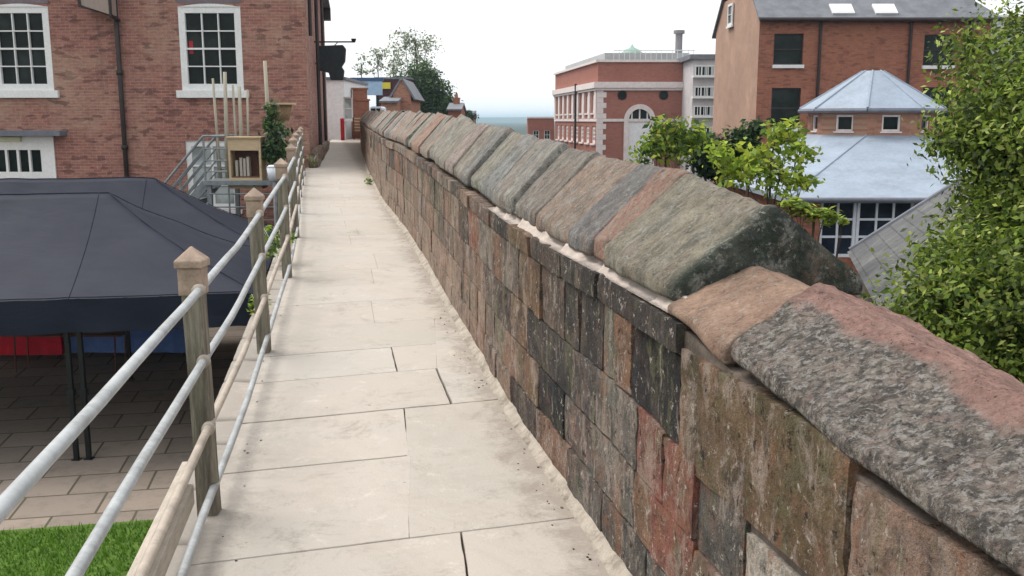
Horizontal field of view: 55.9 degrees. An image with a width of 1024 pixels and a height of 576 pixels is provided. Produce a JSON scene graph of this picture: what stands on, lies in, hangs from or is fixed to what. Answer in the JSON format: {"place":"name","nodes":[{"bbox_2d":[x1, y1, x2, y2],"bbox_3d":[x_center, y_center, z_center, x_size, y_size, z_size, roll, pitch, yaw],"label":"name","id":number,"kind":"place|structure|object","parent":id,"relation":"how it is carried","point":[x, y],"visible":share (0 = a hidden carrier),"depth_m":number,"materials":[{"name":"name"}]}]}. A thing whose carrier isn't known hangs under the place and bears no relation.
{"place":"outdoors","nodes":[
{"label":"outdoors","id":0,"kind":"place"},
{"bbox_2d":[0,517,153,575],"bbox_3d":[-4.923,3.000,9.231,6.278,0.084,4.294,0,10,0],"label":"lawn grass","id":1,"kind":"structure","parent":0,"point":[63,562],"depth_m":10.42,"materials":[{"name":"green plant"}]},
{"bbox_2d":[0,295,246,529],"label":"yard ground","id":2,"kind":"structure","parent":0,"point":[35,421],"depth_m":14.52,"materials":[{"name":"beige stone"}]},
{"bbox_2d":[0,336,64,358],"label":"covered bench","id":3,"kind":"object","parent":2,"relation":"on","point":[46,345],"visible":0.47,"depth_m":18.75,"materials":[{"name":"red fabric"}]},
{"bbox_2d":[1,331,126,373],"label":"trestle table","id":4,"kind":"object","parent":2,"relation":"on","point":[109,334],"visible":0.59,"depth_m":17.69,"materials":[{"name":"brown wood"}]},
{"bbox_2d":[70,328,185,355],"bbox_3d":[-7.608,1.019,19.230,2.482,0.600,0.659,0,10,0],"label":"covered bench","id":5,"kind":"object","parent":2,"relation":"on","point":[173,341],"visible":0.33,"depth_m":18.94,"materials":[{"name":"blue fabric"}]},
{"bbox_2d":[0,192,274,460],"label":"gazebo tent","id":6,"kind":"object","parent":2,"relation":"on","point":[75,254],"visible":0.84,"depth_m":13.47,"materials":[{"name":"black fabric"}]},
{"bbox_2d":[0,177,279,250],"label":"gazebo tent","id":7,"kind":"object","parent":2,"relation":"on","point":[154,195],"visible":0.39,"depth_m":18.24,"materials":[{"name":"black fabric"}]},
{"bbox_2d":[0,0,330,293],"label":"brick house","id":8,"kind":"structure","parent":2,"relation":"on","point":[103,88],"depth_m":24.97,"materials":[{"name":"red brick"}]},
{"bbox_2d":[0,136,56,177],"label":"window","id":9,"kind":"structure","parent":8,"relation":"in","point":[33,157],"depth_m":25.31,"materials":[{"name":"white paint"}]},
{"bbox_2d":[0,0,59,97],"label":"window","id":10,"kind":"structure","parent":8,"relation":"in","point":[26,69],"depth_m":24.89,"materials":[{"name":"white paint"}]},
{"bbox_2d":[176,0,248,97],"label":"window","id":11,"kind":"structure","parent":8,"relation":"in","point":[214,30],"depth_m":24.87,"materials":[{"name":"white paint"}]},
{"bbox_2d":[185,141,242,213],"bbox_3d":[-7.867,-2.907,25.367,1.515,1.898,0.220,0,10,0],"label":"window","id":12,"kind":"structure","parent":8,"relation":"in","point":[218,200],"depth_m":25.41,"materials":[{"name":"white paint"}]},
{"bbox_2d":[314,38,355,79],"bbox_3d":[-5.717,-7.384,31.208,1.416,1.309,0.180,0,10,0],"label":"hanging sign","id":13,"kind":"object","parent":8,"relation":"attached to","point":[332,59],"visible":0.94,"depth_m":31.13,"materials":[{"name":"black metal"}]},
{"bbox_2d":[93,134,288,298],"bbox_3d":[-7.431,-1.484,23.290,4.963,4.401,2.400,0,10,0],"label":"steel landing","id":14,"kind":"object","parent":2,"relation":"on","point":[205,190],"visible":0.25,"depth_m":22.03,"materials":[{"name":"grey metal"}]},
{"bbox_2d":[212,78,221,177],"bbox_3d":[-6.963,-3.762,22.793,0.127,2.321,0.066,0,10,0],"label":"timber pole","id":15,"kind":"object","parent":14,"relation":"on","point":[216,130],"visible":1,"depth_m":22.77,"materials":[{"name":"beige wood"}]},
{"bbox_2d":[223,72,228,177],"bbox_3d":[-6.753,-3.834,22.780,0.158,2.468,0.099,0,10,0],"label":"timber pole","id":16,"kind":"object","parent":14,"relation":"on","point":[225,119],"visible":0.94,"depth_m":22.73,"materials":[{"name":"beige wood"}]},
{"bbox_2d":[232,85,236,135],"bbox_3d":[-6.526,-3.690,22.805,0.077,2.173,0.062,0,10,0],"label":"timber pole","id":17,"kind":"object","parent":14,"relation":"on","point":[234,116],"visible":0.6,"depth_m":22.71,"materials":[{"name":"beige wood"}]},
{"bbox_2d":[238,86,242,135],"bbox_3d":[-6.406,-3.672,22.808,0.100,2.136,0.092,0,10,0],"label":"timber pole","id":18,"kind":"object","parent":14,"relation":"on","point":[240,113],"visible":0.6,"depth_m":22.70,"materials":[{"name":"beige wood"}]},
{"bbox_2d":[225,136,267,188],"bbox_3d":[-6.097,-2.897,22.268,0.809,1.182,0.570,0,10,0],"label":"timber cabinet","id":19,"kind":"object","parent":14,"relation":"on","point":[245,162],"visible":0.94,"depth_m":22.14,"materials":[{"name":"brown wood"}]},
{"bbox_2d":[246,90,248,135],"bbox_3d":[-6.243,-3.635,22.814,0.119,2.064,0.062,0,10,0],"label":"timber pole","id":20,"kind":"object","parent":14,"relation":"on","point":[247,104],"visible":0.6,"depth_m":22.70,"materials":[{"name":"beige wood"}]},
{"bbox_2d":[263,61,272,164],"bbox_3d":[-5.610,-3.860,22.268,0.140,2.693,0.110,0,10,0],"label":"tall post","id":21,"kind":"object","parent":14,"relation":"on","point":[266,81],"visible":0.47,"depth_m":22.10,"materials":[{"name":"beige wood"}]},
{"bbox_2d":[257,98,293,164],"bbox_3d":[-5.469,-3.416,22.176,0.855,1.850,0.810,0,10,0],"label":"potted plant","id":22,"kind":"object","parent":14,"relation":"on","point":[274,146],"visible":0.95,"depth_m":22.03,"materials":[{"name":"green plant"}]},
{"bbox_2d":[269,103,295,160],"bbox_3d":[-5.427,-3.502,22.939,0.650,1.756,0.660,0,10,0],"label":"wicker basket","id":23,"kind":"object","parent":14,"relation":"on","point":[285,108],"visible":0.52,"depth_m":22.67,"materials":[{"name":"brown wood"}]},
{"bbox_2d":[266,165,278,225],"bbox_3d":[-5.285,-0.950,21.759,0.350,3.613,0.350,0,10,0],"label":"white bucket","id":24,"kind":"object","parent":2,"relation":"on","point":[271,173],"visible":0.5,"depth_m":21.48,"materials":[{"name":"plastic"}]},
{"bbox_2d":[187,138,608,575],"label":"path","id":25,"kind":"structure","parent":0,"point":[340,469],"depth_m":4.85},
{"bbox_2d":[305,153,316,166],"bbox_3d":[-5.192,-3.290,25.015,0.328,0.396,0.285,5,11,25],"label":"weed","id":26,"kind":"object","parent":25,"relation":"on","point":[311,158],"visible":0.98,"depth_m":24.94,"materials":[{"name":"green plant"}]},
{"bbox_2d":[364,174,373,184],"bbox_3d":[-2.871,-2.172,19.421,0.195,0.234,0.175,-3,10,-16],"label":"weed","id":27,"kind":"object","parent":25,"relation":"on","point":[368,180],"visible":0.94,"depth_m":19.41,"materials":[{"name":"green plant"}]},
{"bbox_2d":[222,210,598,565],"bbox_3d":[-1.603,-0.173,9.453,1.463,0.300,16.282,-2,10,-11],"label":"grit and leaf litter","id":28,"kind":"object","parent":25,"relation":"on","point":[478,387],"visible":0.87,"depth_m":4.71,"materials":[{"name":"brown plant"}]},
{"bbox_2d":[389,79,424,112],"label":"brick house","id":29,"kind":"structure","parent":0,"point":[407,91],"depth_m":66.81,"materials":[{"name":"orange brick"}]},
{"bbox_2d":[392,353,467,575],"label":"path bed","id":30,"kind":"object","parent":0,"point":[461,538],"visible":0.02,"depth_m":3.78,"materials":[{"name":"soil"}]},
{"bbox_2d":[446,94,465,117],"bbox_3d":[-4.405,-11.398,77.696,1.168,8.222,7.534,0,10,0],"label":"red house","id":31,"kind":"structure","parent":0,"point":[456,108],"depth_m":74.94,"materials":[{"name":"brick"}]},
{"bbox_2d":[476,122,554,140],"bbox_3d":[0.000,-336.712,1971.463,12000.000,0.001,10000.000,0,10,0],"label":"terrain","id":32,"kind":"structure","parent":0,"point":[520,127],"depth_m":1104.95,"materials":[{"name":"grey"}]},
{"bbox_2d":[352,52,369,77],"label":"tree","id":33,"kind":"object","parent":32,"relation":"on","point":[360,70],"visible":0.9,"depth_m":92.56,"materials":[{"name":"green plant"}]},
{"bbox_2d":[351,78,383,105],"bbox_3d":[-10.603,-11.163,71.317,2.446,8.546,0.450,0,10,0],"label":"building","id":34,"kind":"structure","parent":32,"relation":"on","point":[374,86],"depth_m":70.52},
{"bbox_2d":[369,106,385,110],"bbox_3d":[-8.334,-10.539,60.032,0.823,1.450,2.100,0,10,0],"label":"white van","id":35,"kind":"object","parent":32,"relation":"on","point":[375,108],"visible":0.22,"depth_m":58.98,"materials":[{"name":"metal"}]},
{"bbox_2d":[367,47,391,77],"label":"tree","id":36,"kind":"object","parent":32,"relation":"on","point":[379,58],"visible":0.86,"depth_m":92.48,"materials":[{"name":"green plant"}]},
{"bbox_2d":[379,97,401,111],"bbox_3d":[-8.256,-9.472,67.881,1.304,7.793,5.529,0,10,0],"label":"brick house","id":37,"kind":"structure","parent":32,"relation":"on","point":[391,104],"depth_m":64.88,"materials":[{"name":"brick"}]},
{"bbox_2d":[379,50,404,76],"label":"tree","id":38,"kind":"object","parent":32,"relation":"on","point":[393,64],"visible":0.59,"depth_m":89.77,"materials":[{"name":"green plant"}]},
{"bbox_2d":[375,77,415,105],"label":"maroon building","id":39,"kind":"structure","parent":32,"relation":"on","point":[393,81],"depth_m":76.36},
{"bbox_2d":[382,82,390,88],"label":"yellow sign","id":40,"kind":"object","parent":39,"relation":"attached to","point":[385,85],"visible":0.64,"depth_m":76.19,"materials":[{"name":"paint"}]},
{"bbox_2d":[383,24,445,77],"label":"tree","id":41,"kind":"object","parent":32,"relation":"on","point":[410,43],"visible":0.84,"depth_m":87.38,"materials":[{"name":"green plant"}]},
{"bbox_2d":[393,58,457,114],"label":"tree","id":42,"kind":"object","parent":32,"relation":"on","point":[428,87],"visible":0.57,"depth_m":79.38,"materials":[{"name":"green plant"}]},
{"bbox_2d":[465,109,478,120],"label":"tree","id":43,"kind":"object","parent":32,"relation":"on","point":[470,114],"visible":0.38,"depth_m":86.28,"materials":[{"name":"green plant"}]},
{"bbox_2d":[165,110,1023,575],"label":"city wall","id":44,"kind":"structure","parent":32,"relation":"on","point":[685,372],"depth_m":2.95,"materials":[{"name":"stone"}]},
{"bbox_2d":[0,126,304,575],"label":"railing","id":45,"kind":"object","parent":44,"relation":"on","point":[155,554],"visible":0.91,"depth_m":3.81,"materials":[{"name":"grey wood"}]},
{"bbox_2d":[246,294,271,314],"bbox_3d":[-1.979,0.131,7.528,0.196,0.233,0.240,0,10,0],"label":"weed","id":46,"kind":"object","parent":44,"relation":"on","point":[250,306],"visible":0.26,"depth_m":7.51,"materials":[{"name":"green plant"}]},
{"bbox_2d":[264,225,298,260],"bbox_3d":[-2.349,-0.429,9.679,0.383,0.430,0.439,-6,12,-32],"label":"weed","id":47,"kind":"object","parent":44,"relation":"on","point":[276,242],"visible":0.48,"depth_m":9.61,"materials":[{"name":"green plant"}]},
{"bbox_2d":[340,118,344,139],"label":"post","id":48,"kind":"object","parent":44,"relation":"on","point":[342,128],"visible":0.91,"depth_m":49.26,"materials":[{"name":"metal"}]},
{"bbox_2d":[326,77,367,140],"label":"white building","id":49,"kind":"structure","parent":44,"relation":"on","point":[339,99],"depth_m":51.20,"materials":[{"name":"paint"}]},
{"bbox_2d":[343,97,354,121],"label":"window","id":50,"kind":"structure","parent":49,"relation":"in","point":[347,101],"depth_m":51.20,"materials":[{"name":"white paint"}]},
{"bbox_2d":[353,117,359,139],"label":"timber gate","id":51,"kind":"structure","parent":44,"relation":"attached to","point":[354,127],"depth_m":50.80,"materials":[{"name":"brown wood"}]},
{"bbox_2d":[351,88,369,137],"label":"brick wall","id":52,"kind":"structure","parent":44,"relation":"on","point":[360,104],"depth_m":53.08,"materials":[{"name":"red brick"}]},
{"bbox_2d":[676,54,714,181],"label":"balcony flats","id":53,"kind":"structure","parent":32,"relation":"on","point":[698,87],"depth_m":64.85,"materials":[{"name":"paint"}]},
{"bbox_2d":[695,107,711,115],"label":"window","id":54,"kind":"structure","parent":53,"relation":"in","point":[707,111],"depth_m":65.10,"materials":[{"name":"white paint"}]},
{"bbox_2d":[695,87,712,96],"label":"window","id":55,"kind":"structure","parent":53,"relation":"in","point":[697,94],"depth_m":64.88,"materials":[{"name":"white paint"}]},
{"bbox_2d":[696,66,712,74],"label":"window","id":56,"kind":"structure","parent":53,"relation":"in","point":[701,69],"depth_m":64.64,"materials":[{"name":"white paint"}]},
{"bbox_2d":[476,117,554,121],"bbox_3d":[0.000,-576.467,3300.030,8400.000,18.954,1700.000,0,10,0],"label":"hills","id":57,"kind":"structure","parent":0,"point":[501,119],"depth_m":2684.23,"materials":[{"name":"grey"}]},
{"bbox_2d":[526,117,553,140],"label":"long low house","id":58,"kind":"structure","parent":0,"point":[540,127],"depth_m":95.69,"materials":[{"name":"red brick"}]},
{"bbox_2d":[533,130,538,137],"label":"window","id":59,"kind":"structure","parent":58,"relation":"in","point":[535,132],"depth_m":95.89,"materials":[{"name":"white paint"}]},
{"bbox_2d":[544,130,550,139],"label":"window","id":60,"kind":"structure","parent":58,"relation":"in","point":[546,132],"depth_m":95.89,"materials":[{"name":"white paint"}]},
{"bbox_2d":[552,30,694,168],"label":"quoined hall","id":61,"kind":"structure","parent":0,"point":[608,105],"depth_m":69.08,"materials":[{"name":"red brick"}]},
{"bbox_2d":[560,125,563,140],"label":"window","id":62,"kind":"structure","parent":61,"relation":"in","point":[562,125],"depth_m":84.66,"materials":[{"name":"wood"}]},
{"bbox_2d":[564,125,567,141],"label":"window","id":63,"kind":"structure","parent":61,"relation":"in","point":[566,140],"depth_m":82.78,"materials":[{"name":"wood"}]},
{"bbox_2d":[568,126,572,141],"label":"window","id":64,"kind":"structure","parent":61,"relation":"in","point":[571,126],"depth_m":79.96,"materials":[{"name":"wood"}]},
{"bbox_2d":[573,126,577,142],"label":"window","id":65,"kind":"structure","parent":61,"relation":"in","point":[576,126],"depth_m":77.62,"materials":[{"name":"wood"}]},
{"bbox_2d":[578,126,582,143],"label":"window","id":66,"kind":"structure","parent":61,"relation":"in","point":[581,142],"depth_m":75.69,"materials":[{"name":"wood"}]},
{"bbox_2d":[584,126,588,144],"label":"window","id":67,"kind":"structure","parent":61,"relation":"in","point":[587,143],"depth_m":72.91,"materials":[{"name":"wood"}]},
{"bbox_2d":[590,126,594,144],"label":"window","id":68,"kind":"structure","parent":61,"relation":"in","point":[593,141],"depth_m":70.81,"materials":[{"name":"wood"}]},
{"bbox_2d":[617,90,626,99],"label":"round window","id":69,"kind":"structure","parent":61,"relation":"in","point":[622,95],"depth_m":68.65,"materials":[{"name":"black glass"}]},
{"bbox_2d":[623,104,654,164],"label":"arched doorway","id":70,"kind":"structure","parent":61,"relation":"in","point":[632,130],"depth_m":69.06,"materials":[{"name":"stone"}]},
{"bbox_2d":[659,90,667,99],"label":"round window","id":71,"kind":"structure","parent":61,"relation":"in","point":[663,95],"depth_m":68.65,"materials":[{"name":"black glass"}]},
{"bbox_2d":[324,0,1023,116],"label":"sky","id":72,"kind":"structure","parent":0,"point":[502,57],"materials":[{"name":"white"}]},
{"bbox_2d":[714,70,969,297],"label":"lead roofed pavilion","id":73,"kind":"structure","parent":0,"point":[864,137],"depth_m":23.42,"materials":[{"name":"grey metal"}]},
{"bbox_2d":[811,115,817,131],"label":"window","id":74,"kind":"structure","parent":73,"relation":"in","point":[815,118],"depth_m":26.38,"materials":[{"name":"wood"}]},
{"bbox_2d":[819,203,856,256],"bbox_3d":[7.245,-1.337,21.529,0.810,1.306,0.060,0,10,0],"label":"window","id":75,"kind":"structure","parent":73,"relation":"in","point":[829,237],"depth_m":21.55,"materials":[{"name":"white plastic"}]},
{"bbox_2d":[833,115,853,132],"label":"window","id":76,"kind":"structure","parent":73,"relation":"in","point":[844,123],"depth_m":25.23,"materials":[{"name":"glass"}]},
{"bbox_2d":[851,203,914,260],"bbox_3d":[8.293,-1.282,21.448,1.425,1.386,0.240,0,10,0],"label":"window","id":77,"kind":"structure","parent":73,"relation":"in","point":[870,217],"depth_m":21.48,"materials":[{"name":"white plastic"}]},
{"bbox_2d":[880,115,901,132],"bbox_3d":[9.720,-4.209,24.775,0.560,0.460,0.120,0,10,0],"label":"window","id":78,"kind":"structure","parent":73,"relation":"in","point":[889,122],"depth_m":24.80,"materials":[{"name":"glass"}]},
{"bbox_2d":[920,115,927,132],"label":"window","id":79,"kind":"structure","parent":73,"relation":"in","point":[925,123],"depth_m":25.31,"materials":[{"name":"glass"}]},
{"bbox_2d":[710,0,1000,182],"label":"gabled brick house","id":80,"kind":"structure","parent":0,"point":[777,60],"depth_m":36.79,"materials":[{"name":"red brick"}]},
{"bbox_2d":[726,2,733,28],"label":"window","id":81,"kind":"structure","parent":80,"relation":"in","point":[731,6],"depth_m":41.20,"materials":[{"name":"white paint"}]},
{"bbox_2d":[770,88,799,130],"bbox_3d":[10.504,-6.845,37.091,1.197,1.640,0.270,0,10,0],"label":"window","id":82,"kind":"structure","parent":80,"relation":"in","point":[785,102],"depth_m":37.17,"materials":[{"name":"black glass"}]},
{"bbox_2d":[772,34,803,67],"bbox_3d":[10.503,-9.010,36.714,1.200,1.284,0.270,0,10,0],"label":"window","id":83,"kind":"structure","parent":80,"relation":"in","point":[787,53],"depth_m":36.81,"materials":[{"name":"black glass"}]},
{"bbox_2d":[923,87,950,127],"bbox_3d":[16.291,-6.942,37.180,1.129,1.539,0.060,0,10,0],"label":"window","id":84,"kind":"structure","parent":80,"relation":"in","point":[928,93],"depth_m":37.11,"materials":[{"name":"brown paint"}]},
{"bbox_2d":[921,35,954,68],"bbox_3d":[16.220,-8.981,36.719,1.231,1.284,0.270,0,10,0],"label":"window","id":85,"kind":"structure","parent":80,"relation":"in","point":[929,41],"depth_m":36.81,"materials":[{"name":"black glass"}]},
{"bbox_2d":[847,174,973,308],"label":"slate roof","id":86,"kind":"structure","parent":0,"point":[867,261],"depth_m":12.80,"materials":[{"name":"grey stone"}]},
{"bbox_2d":[987,16,1023,102],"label":"yellow brick house","id":87,"kind":"structure","parent":0,"point":[998,25],"depth_m":44.58,"materials":[{"name":"brick"}]},
{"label":"road","id":88,"kind":"structure","parent":0,"visible":0},
{"bbox_2d":[625,114,712,169],"bbox_3d":[2.149,0.697,13.818,1.326,6.291,1.027,0,10,0],"label":"sapling","id":89,"kind":"object","parent":88,"relation":"on","point":[658,144],"visible":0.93,"depth_m":13.28,"materials":[{"name":"green plant"}]},
{"bbox_2d":[682,126,734,185],"bbox_3d":[3.309,0.345,16.288,1.152,6.138,0.952,0,10,0],"label":"dark shrub","id":90,"kind":"object","parent":88,"relation":"on","point":[707,171],"visible":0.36,"depth_m":15.73,"materials":[{"name":"green plant"}]},
{"bbox_2d":[718,116,773,196],"bbox_3d":[3.612,0.440,15.368,0.885,6.266,0.804,0,10,0],"label":"dark shrub","id":91,"kind":"object","parent":88,"relation":"on","point":[751,133],"visible":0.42,"depth_m":14.74,"materials":[{"name":"green plant"}]},
{"bbox_2d":[689,115,824,217],"bbox_3d":[3.197,0.894,12.779,1.769,6.260,1.216,0,10,0],"label":"sapling","id":92,"kind":"object","parent":88,"relation":"on","point":[745,165],"visible":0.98,"depth_m":12.33,"materials":[{"name":"green plant"}]},
{"bbox_2d":[776,191,849,257],"bbox_3d":[3.424,1.564,11.418,0.852,5.406,0.474,0,10,0],"label":"sapling","id":93,"kind":"object","parent":88,"relation":"on","point":[805,208],"visible":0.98,"depth_m":10.96,"materials":[{"name":"green plant"}]},
{"bbox_2d":[852,0,1023,383],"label":"broadleaf tree","id":94,"kind":"object","parent":88,"relation":"on","point":[970,296],"visible":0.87,"depth_m":7.65,"materials":[{"name":"green plant"}]}
]}

